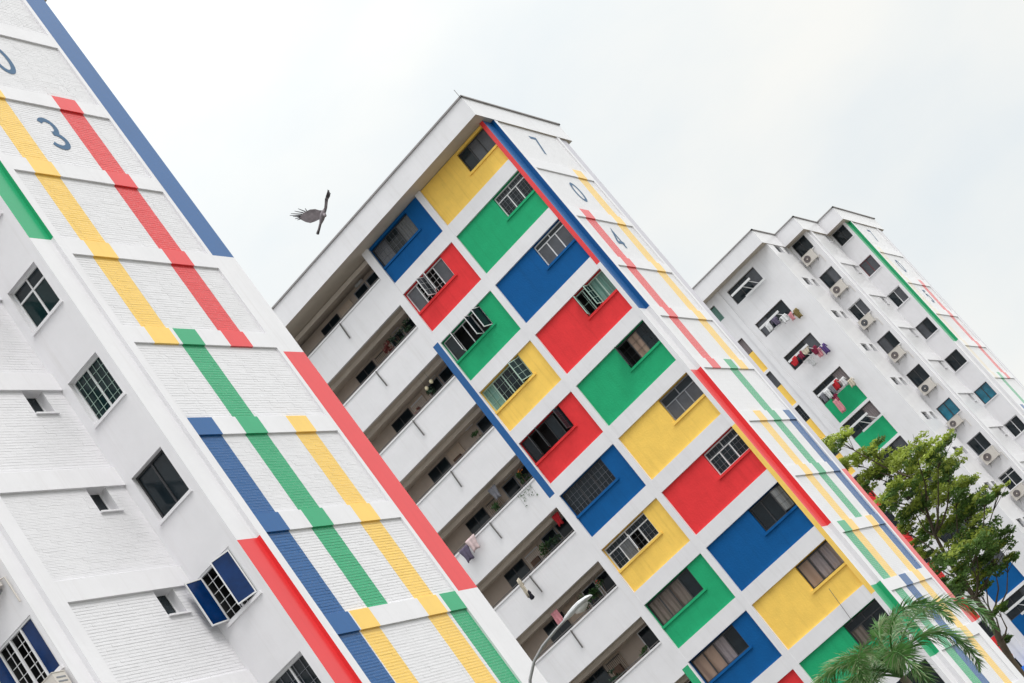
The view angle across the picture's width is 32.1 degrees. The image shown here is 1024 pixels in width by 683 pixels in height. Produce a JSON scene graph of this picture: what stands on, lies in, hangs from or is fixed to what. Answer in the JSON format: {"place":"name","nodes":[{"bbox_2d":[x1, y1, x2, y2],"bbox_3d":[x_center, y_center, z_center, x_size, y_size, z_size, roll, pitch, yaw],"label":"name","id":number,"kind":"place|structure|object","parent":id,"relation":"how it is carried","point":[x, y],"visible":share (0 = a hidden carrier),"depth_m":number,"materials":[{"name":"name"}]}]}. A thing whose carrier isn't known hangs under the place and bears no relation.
{"place":"outdoors","nodes":[
{"label":"outdoors","id":0,"kind":"place"},
{"bbox_2d":[0,0,547,682],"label":"apartment block","id":1,"kind":"structure","parent":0,"point":[200,482],"depth_m":39.71,"materials":[{"name":"white paint"}]},
{"bbox_2d":[0,615,60,682],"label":"window","id":2,"kind":"structure","parent":1,"relation":"in","point":[26,657],"depth_m":34.01,"materials":[{"name":"white metal"}]},
{"bbox_2d":[12,265,59,328],"bbox_3d":[-10.544,-0.982,40.666,1.070,1.220,0.750,-46,-21,20],"label":"window","id":3,"kind":"structure","parent":1,"relation":"in","point":[34,295],"depth_m":40.41,"materials":[{"name":"black glass"}]},
{"bbox_2d":[27,398,45,412],"bbox_3d":[-10.441,1.468,38.908,0.020,0.618,0.620,-46,-21,20],"label":"small window","id":4,"kind":"structure","parent":1,"relation":"in","point":[35,404],"depth_m":39.09,"materials":[{"name":"black glass"}]},
{"bbox_2d":[42,670,71,682],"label":"air conditioner","id":5,"kind":"object","parent":1,"relation":"attached to","point":[61,676],"visible":1,"depth_m":33.08,"materials":[{"name":"grey metal"}]},
{"bbox_2d":[72,355,122,421],"bbox_3d":[-8.930,1.051,39.713,1.070,1.220,0.754,-46,-21,20],"label":"window","id":6,"kind":"structure","parent":1,"relation":"in","point":[95,385],"depth_m":39.45,"materials":[{"name":"black glass"}]},
{"bbox_2d":[90,494,109,510],"bbox_3d":[-8.826,3.501,37.957,0.020,0.618,0.620,-46,-21,20],"label":"small window","id":7,"kind":"structure","parent":1,"relation":"in","point":[98,499],"depth_m":38.13,"materials":[{"name":"black glass"}]},
{"bbox_2d":[136,450,188,517],"bbox_3d":[-7.314,3.084,38.764,1.070,1.220,0.750,-46,-21,20],"label":"window","id":8,"kind":"structure","parent":1,"relation":"in","point":[159,480],"depth_m":38.50,"materials":[{"name":"black glass"}]},
{"bbox_2d":[157,595,177,614],"bbox_3d":[-7.211,5.534,37.006,0.020,0.618,0.620,-46,-21,20],"label":"small window","id":9,"kind":"structure","parent":1,"relation":"in","point":[165,601],"depth_m":37.18,"materials":[{"name":"black glass"}]},
{"bbox_2d":[184,547,258,626],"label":"window","id":10,"kind":"structure","parent":1,"relation":"in","point":[225,587],"depth_m":37.32,"materials":[{"name":"blue glass"}]},
{"bbox_2d":[272,653,320,682],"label":"window","id":11,"kind":"structure","parent":1,"relation":"in","point":[299,670],"depth_m":36.65,"materials":[{"name":"glass"}]},
{"bbox_2d":[290,190,330,234],"bbox_3d":[-3.581,-2.404,32.855,0.900,0.614,0.224,-43,-21,13],"label":"bird","id":12,"kind":"object","parent":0,"point":[311,215],"visible":1,"depth_m":32.89},
{"bbox_2d":[46,0,1023,385],"label":"sky","id":13,"kind":"structure","parent":0,"point":[710,123],"materials":[{"name":"white"}]},
{"bbox_2d":[272,90,1023,682],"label":"apartment block","id":14,"kind":"structure","parent":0,"point":[576,352],"depth_m":71.25,"materials":[{"name":"white paint"}]},
{"bbox_2d":[321,314,341,335],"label":"window","id":15,"kind":"structure","parent":14,"relation":"in","point":[336,318],"depth_m":78.26,"materials":[{"name":"black glass"}]},
{"bbox_2d":[339,299,354,317],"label":"door","id":16,"kind":"structure","parent":14,"relation":"in","point":[349,303],"depth_m":77.88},
{"bbox_2d":[354,282,369,298],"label":"window","id":17,"kind":"structure","parent":14,"relation":"in","point":[360,291],"depth_m":77.54,"materials":[{"name":"black glass"}]},
{"bbox_2d":[356,360,377,384],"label":"window","id":18,"kind":"structure","parent":14,"relation":"in","point":[371,366],"depth_m":77.29,"materials":[{"name":"black glass"}]},
{"bbox_2d":[366,272,379,286],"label":"window","id":19,"kind":"structure","parent":14,"relation":"in","point":[370,280],"depth_m":77.28,"materials":[{"name":"black glass"}]},
{"bbox_2d":[373,347,390,365],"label":"door","id":20,"kind":"structure","parent":14,"relation":"in","point":[380,355],"depth_m":76.94,"materials":[{"name":"brown"}]},
{"bbox_2d":[372,214,417,266],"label":"window","id":21,"kind":"structure","parent":14,"relation":"in","point":[405,228],"depth_m":75.30,"materials":[{"name":"grey glass"}]},
{"bbox_2d":[391,408,414,433],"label":"window","id":22,"kind":"structure","parent":14,"relation":"in","point":[407,414],"depth_m":76.34,"materials":[{"name":"black glass"}]},
{"bbox_2d":[410,393,427,412],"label":"door","id":23,"kind":"structure","parent":14,"relation":"in","point":[420,400],"depth_m":75.95,"materials":[{"name":"brown metal"}]},
{"bbox_2d":[406,258,453,311],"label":"window","id":24,"kind":"structure","parent":14,"relation":"in","point":[427,286],"depth_m":74.46,"materials":[{"name":"grey glass"}]},
{"bbox_2d":[427,377,443,395],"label":"window","id":25,"kind":"structure","parent":14,"relation":"in","point":[436,384],"depth_m":75.58,"materials":[{"name":"black glass"}]},
{"bbox_2d":[428,457,451,484],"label":"window","id":26,"kind":"structure","parent":14,"relation":"in","point":[444,464],"depth_m":75.37,"materials":[{"name":"black glass"}]},
{"bbox_2d":[438,366,454,384],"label":"window","id":27,"kind":"structure","parent":14,"relation":"in","point":[446,373],"depth_m":75.36,"materials":[{"name":"black glass"}]},
{"bbox_2d":[447,442,466,464],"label":"door","id":28,"kind":"structure","parent":14,"relation":"in","point":[457,449],"depth_m":75.03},
{"bbox_2d":[459,544,474,562],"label":"cloth","id":29,"kind":"object","parent":14,"relation":"hanging from","point":[466,553],"visible":1,"depth_m":72.67,"materials":[{"name":"purple fabric"}]},
{"bbox_2d":[444,306,492,360],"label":"window","id":30,"kind":"structure","parent":14,"relation":"in","point":[475,325],"depth_m":73.72,"materials":[{"name":"black glass"}]},
{"bbox_2d":[465,534,479,552],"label":"towel","id":31,"kind":"object","parent":14,"relation":"hanging from","point":[472,543],"visible":1,"depth_m":72.52,"materials":[{"name":"fabric"}]},
{"bbox_2d":[459,129,495,170],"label":"window","id":32,"kind":"structure","parent":14,"relation":"in","point":[478,148],"depth_m":73.48,"materials":[{"name":"grey glass"}]},
{"bbox_2d":[465,507,491,534],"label":"window","id":33,"kind":"structure","parent":14,"relation":"in","point":[481,516],"depth_m":74.41,"materials":[{"name":"black glass"}]},
{"bbox_2d":[476,415,492,434],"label":"window","id":34,"kind":"structure","parent":14,"relation":"in","point":[483,424],"depth_m":74.39,"materials":[{"name":"black glass"}]},
{"bbox_2d":[488,484,501,499],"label":"cloth","id":35,"kind":"object","parent":14,"relation":"hanging from","point":[493,491],"visible":1,"depth_m":72.65,"materials":[{"name":"grey fabric"}]},
{"bbox_2d":[484,496,505,516],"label":"door","id":36,"kind":"structure","parent":14,"relation":"in","point":[491,501],"depth_m":74.08,"materials":[{"name":"brown"}]},
{"bbox_2d":[482,356,532,410],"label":"window","id":37,"kind":"structure","parent":14,"relation":"in","point":[513,377],"depth_m":72.50,"materials":[{"name":"grey glass"}]},
{"bbox_2d":[501,476,521,499],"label":"window","id":38,"kind":"structure","parent":14,"relation":"in","point":[512,485],"depth_m":73.68,"materials":[{"name":"black glass"}]},
{"bbox_2d":[494,172,532,215],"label":"window","id":39,"kind":"structure","parent":14,"relation":"in","point":[518,189],"depth_m":72.59,"materials":[{"name":"white metal"}]},
{"bbox_2d":[504,559,531,588],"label":"window","id":40,"kind":"structure","parent":14,"relation":"in","point":[520,569],"depth_m":73.45,"materials":[{"name":"black glass"}]},
{"bbox_2d":[514,465,533,486],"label":"window","id":41,"kind":"structure","parent":14,"relation":"in","point":[524,470],"depth_m":73.41,"materials":[{"name":"black glass"}]},
{"bbox_2d":[524,544,546,569],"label":"door","id":42,"kind":"structure","parent":14,"relation":"in","point":[534,551],"depth_m":73.09,"materials":[{"name":"brown metal"}]},
{"bbox_2d":[539,536,553,556],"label":"potted plant","id":43,"kind":"object","parent":14,"relation":"on","point":[541,549],"visible":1,"depth_m":71.63,"materials":[{"name":"green plant"}]},
{"bbox_2d":[522,407,573,462],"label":"window","id":44,"kind":"structure","parent":14,"relation":"in","point":[544,437],"depth_m":71.77,"materials":[{"name":"black glass"}]},
{"bbox_2d":[541,527,561,552],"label":"window","id":45,"kind":"structure","parent":14,"relation":"in","point":[551,532],"depth_m":72.74,"materials":[{"name":"black glass"}]},
{"bbox_2d":[534,221,573,264],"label":"window","id":46,"kind":"structure","parent":14,"relation":"in","point":[557,239],"depth_m":71.64,"materials":[{"name":"grey glass"}]},
{"bbox_2d":[551,609,562,624],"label":"towel","id":47,"kind":"object","parent":14,"relation":"hanging from","point":[557,616],"visible":0.84,"depth_m":71.12,"materials":[{"name":"pink fabric"}]},
{"bbox_2d":[543,611,572,643],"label":"window","id":48,"kind":"structure","parent":14,"relation":"in","point":[549,628],"depth_m":72.50,"materials":[{"name":"grey metal"}]},
{"bbox_2d":[554,517,573,538],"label":"window","id":49,"kind":"structure","parent":14,"relation":"in","point":[565,528],"depth_m":72.45,"materials":[{"name":"black glass"}]},
{"bbox_2d":[564,597,587,623],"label":"door","id":50,"kind":"structure","parent":14,"relation":"in","point":[568,607],"depth_m":72.13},
{"bbox_2d":[562,459,615,515],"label":"window","id":51,"kind":"structure","parent":14,"relation":"in","point":[599,477],"depth_m":70.60,"materials":[{"name":"grey glass"}]},
{"bbox_2d":[581,580,604,606],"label":"window","id":52,"kind":"structure","parent":14,"relation":"in","point":[585,591],"depth_m":71.78,"materials":[{"name":"black metal"}]},
{"bbox_2d":[573,270,615,315],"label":"window","id":53,"kind":"structure","parent":14,"relation":"in","point":[593,294],"depth_m":70.64,"materials":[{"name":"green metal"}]},
{"bbox_2d":[589,579,605,599],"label":"potted plant","id":54,"kind":"object","parent":14,"relation":"on","point":[594,592],"visible":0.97,"depth_m":70.44,"materials":[{"name":"green plant"}]},
{"bbox_2d":[584,666,614,682],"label":"window","id":55,"kind":"structure","parent":14,"relation":"in","point":[601,675],"depth_m":71.50,"materials":[{"name":"black glass"}]},
{"bbox_2d":[595,570,616,594],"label":"window","id":56,"kind":"structure","parent":14,"relation":"in","point":[608,582],"depth_m":71.49,"materials":[{"name":"black glass"}]},
{"bbox_2d":[604,651,629,679],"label":"door","id":57,"kind":"structure","parent":14,"relation":"in","point":[616,659],"depth_m":71.17,"materials":[{"name":"brown"}]},
{"bbox_2d":[604,513,658,569],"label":"window","id":58,"kind":"structure","parent":14,"relation":"in","point":[631,541],"depth_m":69.74,"materials":[{"name":"glass"}]},
{"bbox_2d":[614,322,658,366],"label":"window","id":59,"kind":"structure","parent":14,"relation":"in","point":[642,339],"depth_m":69.73,"materials":[{"name":"black glass"}]},
{"bbox_2d":[636,624,659,650],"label":"window","id":60,"kind":"structure","parent":14,"relation":"in","point":[645,634],"depth_m":70.55,"materials":[{"name":"black metal"}]},
{"bbox_2d":[647,569,702,625],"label":"window","id":61,"kind":"structure","parent":14,"relation":"in","point":[685,587],"depth_m":68.70,"materials":[{"name":"grey metal"}]},
{"bbox_2d":[660,374,703,420],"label":"window","id":62,"kind":"structure","parent":14,"relation":"in","point":[686,392],"depth_m":68.78,"materials":[{"name":"grey glass"}]},
{"bbox_2d":[691,625,748,682],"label":"window","id":63,"kind":"structure","parent":14,"relation":"in","point":[729,645],"depth_m":67.75,"materials":[{"name":"grey metal"}]},
{"bbox_2d":[704,428,748,474],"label":"window","id":64,"kind":"structure","parent":14,"relation":"in","point":[731,446],"depth_m":67.83,"materials":[{"name":"glass"}]},
{"bbox_2d":[749,484,795,530],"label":"window","id":65,"kind":"structure","parent":14,"relation":"in","point":[772,507],"depth_m":66.88,"materials":[{"name":"grey glass"}]},
{"bbox_2d":[796,540,843,588],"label":"window","id":66,"kind":"structure","parent":14,"relation":"in","point":[824,560],"depth_m":65.92,"materials":[{"name":"beige glass"}]},
{"bbox_2d":[844,599,888,647],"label":"window","id":67,"kind":"structure","parent":14,"relation":"in","point":[858,626],"depth_m":65.04,"materials":[{"name":"grey metal"}]},
{"bbox_2d":[899,660,944,682],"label":"window","id":68,"kind":"structure","parent":14,"relation":"in","point":[923,664],"depth_m":63.86,"materials":[{"name":"black glass"}]},
{"label":"ground","id":69,"kind":"structure","parent":0,"visible":0},
{"bbox_2d":[528,594,591,682],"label":"street lamp","id":70,"kind":"object","parent":69,"relation":"on","point":[579,606],"visible":1,"depth_m":31.24,"materials":[{"name":"grey"}]},
{"bbox_2d":[692,206,1023,666],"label":"apartment block","id":71,"kind":"structure","parent":69,"relation":"on","point":[928,328],"depth_m":109.49,"materials":[{"name":"white paint"}]},
{"bbox_2d":[710,306,723,321],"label":"window","id":72,"kind":"structure","parent":71,"relation":"in","point":[714,310],"depth_m":111.45,"materials":[{"name":"green glass"}]},
{"bbox_2d":[728,268,762,303],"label":"window","id":73,"kind":"structure","parent":71,"relation":"in","point":[754,276],"depth_m":110.58,"materials":[{"name":"grey glass"}]},
{"bbox_2d":[738,339,752,354],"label":"window","id":74,"kind":"structure","parent":71,"relation":"in","point":[743,344],"depth_m":110.48,"materials":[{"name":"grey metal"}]},
{"bbox_2d":[731,278,764,296],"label":"drying rack","id":75,"kind":"object","parent":71,"relation":"attached to","point":[744,283],"visible":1,"depth_m":109.78,"materials":[{"name":"white metal"}]},
{"bbox_2d":[766,372,780,387],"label":"window","id":76,"kind":"structure","parent":71,"relation":"in","point":[772,378],"depth_m":109.54,"materials":[{"name":"grey glass"}]},
{"bbox_2d":[756,300,791,336],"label":"window","id":77,"kind":"structure","parent":71,"relation":"in","point":[781,306],"depth_m":109.64,"materials":[{"name":"grey glass"}]},
{"bbox_2d":[795,405,809,421],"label":"window","id":78,"kind":"structure","parent":71,"relation":"in","point":[802,413],"depth_m":108.58,"materials":[{"name":"black glass"}]},
{"bbox_2d":[792,235,813,256],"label":"window","id":79,"kind":"structure","parent":71,"relation":"in","point":[802,246],"depth_m":113.01,"materials":[{"name":"black glass"}]},
{"bbox_2d":[785,333,820,369],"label":"window","id":80,"kind":"structure","parent":71,"relation":"in","point":[810,339],"depth_m":108.66,"materials":[{"name":"grey glass"}]},
{"bbox_2d":[800,249,825,268],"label":"air conditioner","id":81,"kind":"object","parent":71,"relation":"attached to","point":[809,257],"visible":1,"depth_m":112.20,"materials":[{"name":"grey metal"}]},
{"bbox_2d":[820,266,841,288],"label":"window","id":82,"kind":"structure","parent":71,"relation":"in","point":[830,277],"depth_m":112.08,"materials":[{"name":"grey glass"}]},
{"bbox_2d":[813,367,849,403],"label":"window","id":83,"kind":"structure","parent":71,"relation":"in","point":[839,373],"depth_m":107.72,"materials":[{"name":"black glass"}]},
{"bbox_2d":[829,279,855,299],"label":"air conditioner","id":84,"kind":"object","parent":71,"relation":"attached to","point":[838,288],"visible":1,"depth_m":111.22,"materials":[{"name":"grey metal"}]},
{"bbox_2d":[832,225,852,245],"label":"window","id":85,"kind":"structure","parent":71,"relation":"in","point":[842,235],"depth_m":116.43,"materials":[{"name":"black glass"}]},
{"bbox_2d":[848,298,869,320],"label":"window","id":86,"kind":"structure","parent":71,"relation":"in","point":[859,309],"depth_m":111.12,"materials":[{"name":"grey glass"}]},
{"bbox_2d":[843,401,880,438],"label":"window","id":87,"kind":"structure","parent":71,"relation":"in","point":[872,411],"depth_m":106.74,"materials":[{"name":"grey metal"}]},
{"bbox_2d":[848,412,882,431],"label":"drying rack","id":88,"kind":"object","parent":71,"relation":"attached to","point":[870,424],"visible":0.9,"depth_m":105.96,"materials":[{"name":"white metal"}]},
{"bbox_2d":[859,255,879,276],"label":"window","id":89,"kind":"structure","parent":71,"relation":"in","point":[869,265],"depth_m":115.49,"materials":[{"name":"grey glass"}]},
{"bbox_2d":[857,313,882,331],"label":"air conditioner","id":90,"kind":"object","parent":71,"relation":"attached to","point":[866,321],"visible":1,"depth_m":110.31,"materials":[{"name":"grey metal"}]},
{"bbox_2d":[877,331,899,353],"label":"window","id":91,"kind":"structure","parent":71,"relation":"in","point":[888,342],"depth_m":110.15,"materials":[{"name":"grey glass"}]},
{"bbox_2d":[878,436,907,462],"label":"window","id":92,"kind":"structure","parent":71,"relation":"in","point":[899,441],"depth_m":105.70,"materials":[{"name":"grey metal"}]},
{"bbox_2d":[887,286,908,307],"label":"window","id":93,"kind":"structure","parent":71,"relation":"in","point":[897,296],"depth_m":114.54,"materials":[{"name":"grey glass"}]},
{"bbox_2d":[887,345,913,363],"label":"air conditioner","id":94,"kind":"object","parent":71,"relation":"attached to","point":[897,353],"visible":1,"depth_m":109.33,"materials":[{"name":"grey metal"}]},
{"bbox_2d":[907,364,929,387],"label":"window","id":95,"kind":"structure","parent":71,"relation":"in","point":[918,375],"depth_m":109.22,"materials":[{"name":"black glass"}]},
{"bbox_2d":[916,317,937,338],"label":"window","id":96,"kind":"structure","parent":71,"relation":"in","point":[926,327],"depth_m":113.59,"materials":[{"name":"grey glass"}]},
{"bbox_2d":[918,378,943,396],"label":"air conditioner","id":97,"kind":"object","parent":71,"relation":"attached to","point":[927,386],"visible":1,"depth_m":108.36,"materials":[{"name":"grey metal"}]},
{"bbox_2d":[937,398,959,420],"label":"window","id":98,"kind":"structure","parent":71,"relation":"in","point":[948,409],"depth_m":108.26,"materials":[{"name":"blue glass"}]},
{"bbox_2d":[938,516,969,543],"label":"window","id":99,"kind":"structure","parent":71,"relation":"in","point":[948,536],"depth_m":104.09,"materials":[{"name":"black glass"}]},
{"bbox_2d":[945,349,966,371],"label":"window","id":100,"kind":"structure","parent":71,"relation":"in","point":[955,359],"depth_m":112.63,"materials":[{"name":"black glass"}]},
{"bbox_2d":[946,414,969,431],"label":"air conditioner","id":101,"kind":"object","parent":71,"relation":"attached to","point":[955,421],"visible":0.98,"depth_m":107.48,"materials":[{"name":"grey metal"}]},
{"bbox_2d":[967,432,990,455],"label":"window","id":102,"kind":"structure","parent":71,"relation":"in","point":[978,443],"depth_m":107.31,"materials":[{"name":"black glass"}]},
{"bbox_2d":[974,382,996,403],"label":"window","id":103,"kind":"structure","parent":71,"relation":"in","point":[984,392],"depth_m":111.68,"materials":[{"name":"blue glass"}]},
{"bbox_2d":[978,620,993,637],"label":"window","id":104,"kind":"structure","parent":71,"relation":"in","point":[982,625],"depth_m":102.87,"materials":[{"name":"grey metal"}]},
{"bbox_2d":[970,550,1003,575],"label":"window","id":105,"kind":"structure","parent":71,"relation":"in","point":[1001,553],"depth_m":102.70,"materials":[{"name":"grey metal"}]},
{"bbox_2d":[979,445,1005,467],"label":"air conditioner","id":106,"kind":"object","parent":71,"relation":"attached to","point":[990,454],"visible":1,"depth_m":106.44,"materials":[{"name":"grey metal"}]},
{"bbox_2d":[998,467,1022,490],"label":"window","id":107,"kind":"structure","parent":71,"relation":"in","point":[1011,474],"depth_m":106.35,"materials":[{"name":"black glass"}]},
{"bbox_2d":[1004,415,1023,437],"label":"window","id":108,"kind":"structure","parent":71,"relation":"in","point":[1015,426],"depth_m":110.75,"materials":[{"name":"black glass"}]},
{"bbox_2d":[1005,585,1023,620],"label":"window","id":109,"kind":"structure","parent":71,"relation":"in","point":[1012,614],"depth_m":102.10,"materials":[{"name":"grey metal"}]},
{"bbox_2d":[1009,483,1023,501],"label":"air conditioner","id":110,"kind":"object","parent":71,"relation":"attached to","point":[1017,492],"visible":1,"depth_m":105.56,"materials":[{"name":"grey metal"}]},
{"bbox_2d":[811,591,998,682],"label":"palm tree","id":111,"kind":"object","parent":69,"relation":"on","point":[868,663],"visible":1,"depth_m":40.34,"materials":[{"name":"green plant"}]},
{"bbox_2d":[820,425,1023,676],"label":"broadleaf tree","id":112,"kind":"object","parent":69,"relation":"on","point":[972,537],"visible":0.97,"depth_m":85.80,"materials":[{"name":"green plant"}]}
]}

